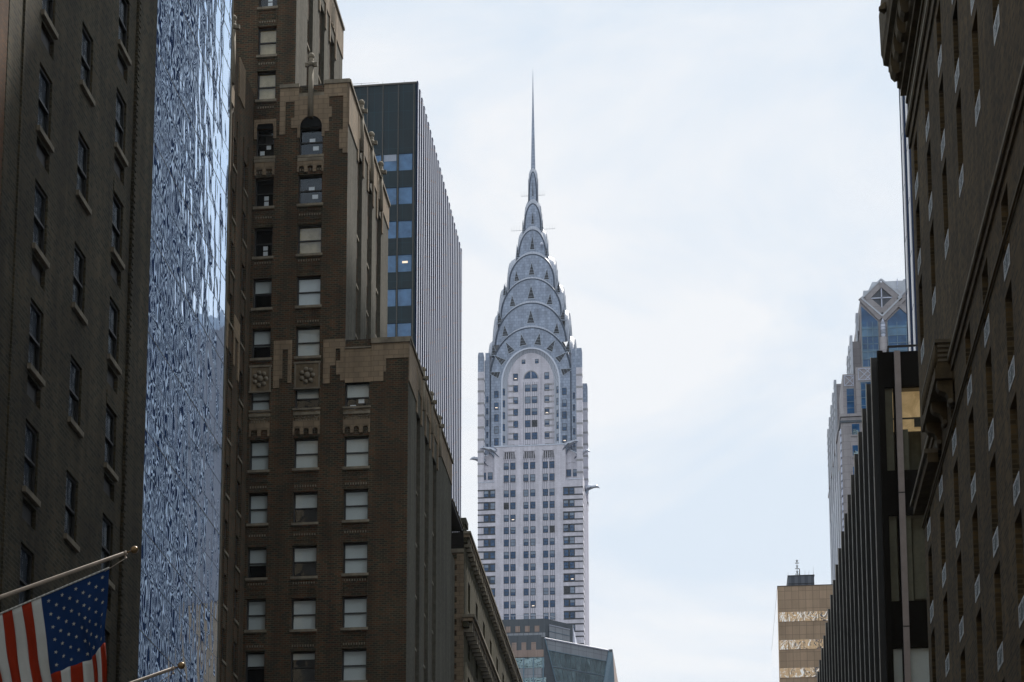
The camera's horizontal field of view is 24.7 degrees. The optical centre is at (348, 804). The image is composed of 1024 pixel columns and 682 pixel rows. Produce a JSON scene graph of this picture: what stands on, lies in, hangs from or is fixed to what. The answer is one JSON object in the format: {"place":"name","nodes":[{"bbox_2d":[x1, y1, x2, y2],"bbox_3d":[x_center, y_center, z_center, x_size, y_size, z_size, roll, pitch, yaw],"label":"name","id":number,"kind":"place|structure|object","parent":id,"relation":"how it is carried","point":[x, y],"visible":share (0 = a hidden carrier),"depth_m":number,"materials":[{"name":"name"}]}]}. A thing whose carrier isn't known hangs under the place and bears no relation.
{"place":"outdoors","nodes":[
{"label":"outdoors","id":0,"kind":"place"},
{"bbox_2d":[336,0,904,681],"label":"sky","id":1,"kind":"structure","parent":0,"point":[720,181],"materials":[{"name":"white"}]},
{"bbox_3d":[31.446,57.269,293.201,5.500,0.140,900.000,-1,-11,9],"label":"pavement","id":2,"kind":"structure","parent":0,"visible":0},
{"bbox_2d":[0,0,156,681],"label":"brick building","id":3,"kind":"structure","parent":2,"relation":"on","point":[76,197],"depth_m":67.69,"materials":[{"name":"brown brick"}]},
{"bbox_2d":[20,544,31,600],"bbox_3d":[-9.050,-5.914,62.173,0.800,1.930,1.240,-1,-11,9],"label":"window","id":4,"kind":"structure","parent":3,"relation":"in","point":[22,582],"depth_m":62.66,"materials":[{"name":"glass"}]},
{"bbox_2d":[22,421,40,506],"bbox_3d":[-8.936,-9.227,62.784,0.950,2.090,1.400,-1,-11,9],"label":"window","id":5,"kind":"structure","parent":3,"relation":"in","point":[29,493],"depth_m":63.10,"materials":[{"name":"paint"}]},
{"bbox_2d":[27,301,45,386],"bbox_3d":[-8.895,-12.617,63.421,0.950,2.090,1.400,-1,-11,9],"label":"window","id":6,"kind":"structure","parent":3,"relation":"in","point":[35,372],"depth_m":63.69,"materials":[{"name":"paint"}]},
{"bbox_2d":[32,182,49,268],"bbox_3d":[-8.855,-16.008,64.058,0.950,2.090,1.400,-1,-11,9],"label":"window","id":7,"kind":"structure","parent":3,"relation":"in","point":[39,252],"depth_m":64.33,"materials":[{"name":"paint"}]},
{"bbox_2d":[36,66,53,152],"bbox_3d":[-8.814,-19.398,64.695,0.950,2.090,1.400,-1,-11,9],"label":"window","id":8,"kind":"structure","parent":3,"relation":"in","point":[44,135],"depth_m":64.95,"materials":[{"name":"paint"}]},
{"bbox_2d":[41,0,58,39],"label":"window","id":9,"kind":"structure","parent":3,"relation":"in","point":[48,20],"depth_m":65.26,"materials":[{"name":"paint"}]},
{"bbox_2d":[63,472,79,552],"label":"window","id":10,"kind":"structure","parent":3,"relation":"in","point":[70,540],"depth_m":66.99,"materials":[{"name":"paint"}]},
{"bbox_2d":[68,358,83,437],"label":"window","id":11,"kind":"structure","parent":3,"relation":"in","point":[74,424],"depth_m":67.60,"materials":[{"name":"paint"}]},
{"bbox_2d":[72,245,87,325],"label":"window","id":12,"kind":"structure","parent":3,"relation":"in","point":[78,310],"depth_m":68.21,"materials":[{"name":"paint"}]},
{"bbox_2d":[76,135,91,214],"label":"window","id":13,"kind":"structure","parent":3,"relation":"in","point":[82,198],"depth_m":68.81,"materials":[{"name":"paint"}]},
{"bbox_2d":[80,25,94,106],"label":"window","id":14,"kind":"structure","parent":3,"relation":"in","point":[86,88],"depth_m":69.42,"materials":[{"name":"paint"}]},
{"bbox_2d":[102,515,114,590],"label":"window","id":15,"kind":"structure","parent":3,"relation":"in","point":[107,551],"depth_m":70.98,"materials":[{"name":"paint"}]},
{"bbox_2d":[104,406,118,481],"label":"window","id":16,"kind":"structure","parent":3,"relation":"in","point":[109,468],"depth_m":71.49,"materials":[{"name":"paint"}]},
{"bbox_2d":[107,299,121,374],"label":"window","id":17,"kind":"structure","parent":3,"relation":"in","point":[112,359],"depth_m":72.12,"materials":[{"name":"glass"}]},
{"bbox_2d":[111,194,124,269],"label":"window","id":18,"kind":"structure","parent":3,"relation":"in","point":[116,254],"depth_m":72.72,"materials":[{"name":"paint"}]},
{"bbox_2d":[114,92,127,166],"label":"window","id":19,"kind":"structure","parent":3,"relation":"in","point":[119,149],"depth_m":73.34,"materials":[{"name":"paint"}]},
{"bbox_2d":[117,0,131,65],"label":"window","id":20,"kind":"structure","parent":3,"relation":"in","point":[122,46],"depth_m":74.03,"materials":[{"name":"paint"}]},
{"bbox_2d":[137,0,233,681],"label":"glass tower","id":21,"kind":"structure","parent":2,"relation":"on","point":[179,610],"depth_m":81.86,"materials":[{"name":"blue glass"}]},
{"bbox_2d":[218,0,453,681],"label":"brick hotel","id":22,"kind":"structure","parent":2,"relation":"on","point":[336,553],"depth_m":143.74,"materials":[{"name":"brick"}]},
{"bbox_2d":[222,630,226,665],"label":"window","id":23,"kind":"structure","parent":22,"relation":"in","point":[224,663],"depth_m":136.05,"materials":[{"name":"paint"}]},
{"bbox_2d":[233,644,237,678],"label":"window","id":24,"kind":"structure","parent":22,"relation":"in","point":[236,677],"depth_m":139.25,"materials":[{"name":"glass"}]},
{"bbox_2d":[234,591,238,625],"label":"window","id":25,"kind":"structure","parent":22,"relation":"in","point":[236,622],"depth_m":139.82,"materials":[{"name":"paint"}]},
{"bbox_2d":[235,538,239,572],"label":"window","id":26,"kind":"structure","parent":22,"relation":"in","point":[237,569],"depth_m":140.47,"materials":[{"name":"paint"}]},
{"bbox_2d":[236,483,240,517],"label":"window","id":27,"kind":"structure","parent":22,"relation":"in","point":[237,512],"depth_m":141.13,"materials":[{"name":"paint"}]},
{"bbox_2d":[239,373,243,407],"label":"window","id":28,"kind":"structure","parent":22,"relation":"in","point":[240,402],"depth_m":142.41,"materials":[{"name":"paint"}]},
{"bbox_2d":[240,318,244,350],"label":"window","id":29,"kind":"structure","parent":22,"relation":"in","point":[241,344],"depth_m":143.00,"materials":[{"name":"glass"}]},
{"bbox_2d":[241,267,245,300],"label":"window","id":30,"kind":"structure","parent":22,"relation":"in","point":[242,293],"depth_m":143.60,"materials":[{"name":"paint"}]},
{"bbox_2d":[242,215,246,248],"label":"window","id":31,"kind":"structure","parent":22,"relation":"in","point":[243,241],"depth_m":144.23,"materials":[{"name":"paint"}]},
{"bbox_2d":[243,165,247,197],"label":"window","id":32,"kind":"structure","parent":22,"relation":"in","point":[244,190],"depth_m":144.81,"materials":[{"name":"paint"}]},
{"bbox_2d":[244,600,265,632],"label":"window","id":33,"kind":"structure","parent":22,"relation":"in","point":[256,609],"depth_m":141.99,"materials":[{"name":"glass"}]},
{"bbox_2d":[246,652,264,681],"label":"window","id":34,"kind":"structure","parent":22,"relation":"in","point":[255,662],"depth_m":141.54,"materials":[{"name":"glass"}]},
{"bbox_2d":[245,548,266,580],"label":"window","id":35,"kind":"structure","parent":22,"relation":"in","point":[257,557],"depth_m":142.69,"materials":[{"name":"glass"}]},
{"bbox_2d":[246,494,267,525],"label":"window","id":36,"kind":"structure","parent":22,"relation":"in","point":[258,503],"depth_m":143.21,"materials":[{"name":"glass"}]},
{"bbox_2d":[247,441,268,472],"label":"window","id":37,"kind":"structure","parent":22,"relation":"in","point":[259,450],"depth_m":143.84,"materials":[{"name":"glass"}]},
{"bbox_2d":[249,393,269,416],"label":"window","id":38,"kind":"structure","parent":22,"relation":"in","point":[260,401],"depth_m":144.51,"materials":[{"name":"glass"}]},
{"bbox_2d":[250,330,271,360],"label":"window","id":39,"kind":"structure","parent":22,"relation":"in","point":[261,338],"depth_m":145.32,"materials":[{"name":"glass"}]},
{"bbox_2d":[251,280,271,310],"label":"window","id":40,"kind":"structure","parent":22,"relation":"in","point":[262,288],"depth_m":145.96,"materials":[{"name":"glass"}]},
{"bbox_2d":[252,229,272,259],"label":"window","id":41,"kind":"structure","parent":22,"relation":"in","point":[264,237],"depth_m":147.04,"materials":[{"name":"glass"}]},
{"bbox_2d":[253,179,273,208],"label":"window","id":42,"kind":"structure","parent":22,"relation":"in","point":[264,188],"depth_m":147.68,"materials":[{"name":"glass"}]},
{"bbox_2d":[254,130,274,158],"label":"window","id":43,"kind":"structure","parent":22,"relation":"in","point":[265,140],"depth_m":148.26,"materials":[{"name":"glass"}]},
{"bbox_2d":[255,73,275,101],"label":"window","id":44,"kind":"structure","parent":22,"relation":"in","point":[266,81],"depth_m":148.41,"materials":[{"name":"glass"}]},
{"bbox_2d":[256,28,276,57],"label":"window","id":45,"kind":"structure","parent":22,"relation":"in","point":[267,37],"depth_m":148.99,"materials":[{"name":"glass"}]},
{"bbox_2d":[257,0,277,8],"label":"window","id":46,"kind":"structure","parent":22,"relation":"in","point":[264,4],"depth_m":149.50,"materials":[{"name":"glass"}]},
{"bbox_2d":[291,652,314,681],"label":"window","id":47,"kind":"structure","parent":22,"relation":"in","point":[302,663],"depth_m":141.47,"materials":[{"name":"glass"}]},
{"bbox_2d":[289,599,316,631],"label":"window","id":48,"kind":"structure","parent":22,"relation":"in","point":[303,610],"depth_m":141.51,"materials":[{"name":"glass"}]},
{"bbox_2d":[290,546,317,578],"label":"window","id":49,"kind":"structure","parent":22,"relation":"in","point":[304,558],"depth_m":142.27,"materials":[{"name":"glass"}]},
{"bbox_2d":[291,493,317,524],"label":"window","id":50,"kind":"structure","parent":22,"relation":"in","point":[305,504],"depth_m":142.90,"materials":[{"name":"glass"}]},
{"bbox_2d":[292,439,318,470],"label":"window","id":51,"kind":"structure","parent":22,"relation":"in","point":[306,450],"depth_m":143.42,"materials":[{"name":"glass"}]},
{"bbox_2d":[293,389,319,414],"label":"window","id":52,"kind":"structure","parent":22,"relation":"in","point":[309,398],"depth_m":144.16,"materials":[{"name":"glass"}]},
{"bbox_2d":[294,327,320,358],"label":"window","id":53,"kind":"structure","parent":22,"relation":"in","point":[308,339],"depth_m":144.76,"materials":[{"name":"glass"}]},
{"bbox_2d":[295,277,321,307],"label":"window","id":54,"kind":"structure","parent":22,"relation":"in","point":[309,289],"depth_m":145.36,"materials":[{"name":"glass"}]},
{"bbox_2d":[296,226,321,256],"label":"window","id":55,"kind":"structure","parent":22,"relation":"in","point":[309,237],"depth_m":146.00,"materials":[{"name":"glass"}]},
{"bbox_2d":[296,176,322,205],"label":"window","id":56,"kind":"structure","parent":22,"relation":"in","point":[310,188],"depth_m":147.22,"materials":[{"name":"glass"}]},
{"bbox_2d":[297,128,323,157],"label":"window","id":57,"kind":"structure","parent":22,"relation":"in","point":[311,139],"depth_m":147.83,"materials":[{"name":"glass"}]},
{"bbox_2d":[340,649,367,681],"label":"window","id":58,"kind":"structure","parent":22,"relation":"in","point":[353,661],"depth_m":140.44,"materials":[{"name":"glass"}]},
{"bbox_2d":[340,597,367,630],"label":"window","id":59,"kind":"structure","parent":22,"relation":"in","point":[354,608],"depth_m":141.02,"materials":[{"name":"glass"}]},
{"bbox_2d":[341,543,368,575],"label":"window","id":60,"kind":"structure","parent":22,"relation":"in","point":[355,554],"depth_m":141.65,"materials":[{"name":"glass"}]},
{"bbox_2d":[342,490,368,522],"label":"window","id":61,"kind":"structure","parent":22,"relation":"in","point":[356,501],"depth_m":142.27,"materials":[{"name":"glass"}]},
{"bbox_2d":[342,437,369,468],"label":"window","id":62,"kind":"structure","parent":22,"relation":"in","point":[357,448],"depth_m":142.90,"materials":[{"name":"glass"}]},
{"bbox_2d":[343,382,369,413],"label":"window","id":63,"kind":"structure","parent":22,"relation":"in","point":[357,394],"depth_m":143.67,"materials":[{"name":"glass"}]},
{"bbox_2d":[451,518,522,681],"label":"corniced building","id":64,"kind":"structure","parent":2,"relation":"on","point":[483,651],"depth_m":179.07,"materials":[{"name":"beige stone"}]},
{"label":"ground","id":65,"kind":"structure","parent":0,"visible":0},
{"bbox_2d":[0,0,8,202],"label":"brick building","id":66,"kind":"structure","parent":65,"relation":"on","point":[4,8],"depth_m":60.80,"materials":[{"name":"brown brick"}]},
{"bbox_2d":[0,546,137,598],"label":"flagpole","id":67,"kind":"object","parent":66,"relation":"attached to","point":[133,549],"visible":1,"depth_m":37.46,"materials":[{"name":"grey metal"}]},
{"bbox_2d":[0,567,108,681],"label":"flag","id":68,"kind":"object","parent":67,"relation":"hanging from","point":[57,635],"visible":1,"depth_m":37.33,"materials":[{"name":"multicoloured fabric"}]},
{"bbox_2d":[131,662,184,681],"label":"flagpole","id":69,"kind":"object","parent":66,"relation":"attached to","point":[181,665],"visible":1,"depth_m":40.07,"materials":[{"name":"grey metal"}]},
{"bbox_2d":[294,81,461,517],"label":"office tower","id":70,"kind":"structure","parent":65,"relation":"on","point":[424,311],"depth_m":279.39,"materials":[{"name":"metal"}]},
{"bbox_2d":[383,154,396,170],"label":"window","id":71,"kind":"structure","parent":70,"relation":"in","point":[390,161],"depth_m":276.52,"materials":[{"name":"blue glass"}]},
{"bbox_2d":[386,188,395,204],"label":"window","id":72,"kind":"structure","parent":70,"relation":"in","point":[391,192],"depth_m":275.71,"materials":[{"name":"blue glass"}]},
{"bbox_2d":[387,324,394,336],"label":"window","id":73,"kind":"structure","parent":70,"relation":"in","point":[390,327],"depth_m":272.56,"materials":[{"name":"blue glass"}]},
{"bbox_2d":[388,221,395,237],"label":"window","id":74,"kind":"structure","parent":70,"relation":"in","point":[392,225],"depth_m":274.90,"materials":[{"name":"blue glass"}]},
{"bbox_2d":[388,255,395,271],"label":"window","id":75,"kind":"structure","parent":70,"relation":"in","point":[391,259],"depth_m":274.10,"materials":[{"name":"blue glass"}]},
{"bbox_2d":[388,289,395,306],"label":"window","id":76,"kind":"structure","parent":70,"relation":"in","point":[391,293],"depth_m":273.36,"materials":[{"name":"blue glass"}]},
{"bbox_2d":[397,323,410,336],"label":"window","id":77,"kind":"structure","parent":70,"relation":"in","point":[404,329],"depth_m":272.36,"materials":[{"name":"blue glass"}]},
{"bbox_2d":[398,289,410,305],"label":"window","id":78,"kind":"structure","parent":70,"relation":"in","point":[404,295],"depth_m":273.10,"materials":[{"name":"blue glass"}]},
{"bbox_2d":[398,221,411,237],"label":"window","id":79,"kind":"structure","parent":70,"relation":"in","point":[404,227],"depth_m":274.70,"materials":[{"name":"blue glass"}]},
{"bbox_2d":[398,254,411,271],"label":"window","id":80,"kind":"structure","parent":70,"relation":"in","point":[404,261],"depth_m":273.90,"materials":[{"name":"blue glass"}]},
{"bbox_2d":[399,153,411,170],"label":"window","id":81,"kind":"structure","parent":70,"relation":"in","point":[405,160],"depth_m":276.25,"materials":[{"name":"blue glass"}]},
{"bbox_2d":[399,187,411,203],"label":"window","id":82,"kind":"structure","parent":70,"relation":"in","point":[405,193],"depth_m":275.44,"materials":[{"name":"blue glass"}]},
{"bbox_2d":[451,498,463,681],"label":"building","id":83,"kind":"structure","parent":65,"relation":"on","point":[456,524],"depth_m":170.62,"materials":[{"name":"brown brick"}]},
{"bbox_2d":[470,81,599,645],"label":"spire tower","id":84,"kind":"structure","parent":65,"relation":"on","point":[534,487],"depth_m":606.19,"materials":[{"name":"brick"}]},
{"bbox_2d":[490,371,500,378],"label":"triangular window","id":85,"kind":"structure","parent":84,"relation":"in","point":[496,374],"depth_m":612.13,"materials":[{"name":"glass"}]},
{"bbox_2d":[494,355,506,365],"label":"triangular window","id":86,"kind":"structure","parent":84,"relation":"in","point":[499,359],"depth_m":612.58,"materials":[{"name":"glass"}]},
{"bbox_2d":[505,341,514,354],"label":"triangular window","id":87,"kind":"structure","parent":84,"relation":"in","point":[510,350],"depth_m":612.88,"materials":[{"name":"glass"}]},
{"bbox_2d":[519,334,526,346],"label":"triangular window","id":88,"kind":"structure","parent":84,"relation":"in","point":[522,341],"depth_m":612.58,"materials":[{"name":"glass"}]},
{"bbox_2d":[484,359,576,630],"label":"window group","id":89,"kind":"structure","parent":84,"relation":"in","point":[546,374],"depth_m":603.23,"materials":[{"name":"glass"}]},
{"bbox_2d":[527,309,534,323],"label":"triangular window","id":90,"kind":"structure","parent":84,"relation":"in","point":[530,320],"depth_m":614.83,"materials":[{"name":"glass"}]},
{"bbox_2d":[527,286,534,299],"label":"triangular window","id":91,"kind":"structure","parent":84,"relation":"in","point":[531,295],"depth_m":617.69,"materials":[{"name":"glass"}]},
{"bbox_2d":[525,371,536,378],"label":"arched window","id":92,"kind":"structure","parent":84,"relation":"in","point":[529,375],"depth_m":611.54,"materials":[{"name":"glass"}]},
{"bbox_2d":[528,261,534,275],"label":"triangular window","id":93,"kind":"structure","parent":84,"relation":"in","point":[531,272],"depth_m":621.02,"materials":[{"name":"glass"}]},
{"bbox_2d":[534,332,541,345],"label":"triangular window","id":94,"kind":"structure","parent":84,"relation":"in","point":[538,340],"depth_m":611.98,"materials":[{"name":"glass"}]},
{"bbox_2d":[545,339,555,352],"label":"triangular window","id":95,"kind":"structure","parent":84,"relation":"in","point":[550,348],"depth_m":611.24,"materials":[{"name":"glass"}]},
{"bbox_2d":[554,351,567,363],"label":"triangular window","id":96,"kind":"structure","parent":84,"relation":"in","point":[559,358],"depth_m":610.19,"materials":[{"name":"glass"}]},
{"bbox_2d":[560,368,570,375],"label":"triangular window","id":97,"kind":"structure","parent":84,"relation":"in","point":[564,371],"depth_m":609.30,"materials":[{"name":"glass"}]},
{"bbox_2d":[501,615,617,681],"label":"faceted office block","id":98,"kind":"structure","parent":65,"relation":"on","point":[546,650],"depth_m":445.76,"materials":[{"name":"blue glass"}]},
{"bbox_2d":[772,560,832,681],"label":"tan office block","id":99,"kind":"structure","parent":65,"relation":"on","point":[802,605],"depth_m":314.27,"materials":[{"name":"concrete"}]},
{"bbox_2d":[827,278,907,583],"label":"diamond topped tower","id":100,"kind":"structure","parent":65,"relation":"on","point":[880,319],"depth_m":413.92,"materials":[{"name":"grey stone"}]},
{"bbox_2d":[852,445,857,457],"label":"window","id":101,"kind":"structure","parent":100,"relation":"in","point":[854,447],"depth_m":409.67,"materials":[{"name":"blue glass"}]},
{"bbox_2d":[851,423,859,435],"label":"window","id":102,"kind":"structure","parent":100,"relation":"in","point":[855,427],"depth_m":410.27,"materials":[{"name":"blue glass"}]},
{"bbox_2d":[871,288,891,306],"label":"diamond window","id":103,"kind":"structure","parent":100,"relation":"in","point":[881,297],"depth_m":414.80,"materials":[{"name":"grey glass"}]},
{"bbox_2d":[899,89,917,350],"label":"striped tower","id":104,"kind":"structure","parent":65,"relation":"on","point":[909,255],"depth_m":265.01,"materials":[{"name":"grey glass"}]},
{"bbox_3d":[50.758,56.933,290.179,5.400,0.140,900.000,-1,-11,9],"label":"pavement","id":105,"kind":"structure","parent":0,"visible":0},
{"bbox_2d":[817,344,929,681],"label":"dark office building","id":106,"kind":"structure","parent":105,"relation":"on","point":[876,627],"depth_m":93.55,"materials":[{"name":"black metal"}]},
{"bbox_2d":[885,388,894,470],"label":"window","id":107,"kind":"structure","parent":106,"relation":"in","point":[888,392],"depth_m":93.30,"materials":[{"name":"black glass"}]},
{"bbox_2d":[889,516,898,600],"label":"window","id":108,"kind":"structure","parent":106,"relation":"in","point":[892,519],"depth_m":92.28,"materials":[{"name":"black glass"}]},
{"bbox_2d":[893,649,902,681],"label":"window","id":109,"kind":"structure","parent":106,"relation":"in","point":[897,653],"depth_m":91.48,"materials":[{"name":"grey glass"}]},
{"bbox_2d":[901,388,921,469],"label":"window","id":110,"kind":"structure","parent":106,"relation":"in","point":[912,451],"depth_m":93.71,"materials":[{"name":"yellow glass"}]},
{"bbox_2d":[906,515,926,600],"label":"window","id":111,"kind":"structure","parent":106,"relation":"in","point":[916,567],"depth_m":92.44,"materials":[{"name":"grey glass"}]},
{"bbox_2d":[910,648,929,681],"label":"window","id":112,"kind":"structure","parent":106,"relation":"in","point":[919,657],"depth_m":91.34,"materials":[{"name":"grey glass"}]},
{"bbox_2d":[879,0,1023,681],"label":"corniced brick building","id":113,"kind":"structure","parent":105,"relation":"on","point":[956,69],"depth_m":62.26,"materials":[{"name":"brown brick"}]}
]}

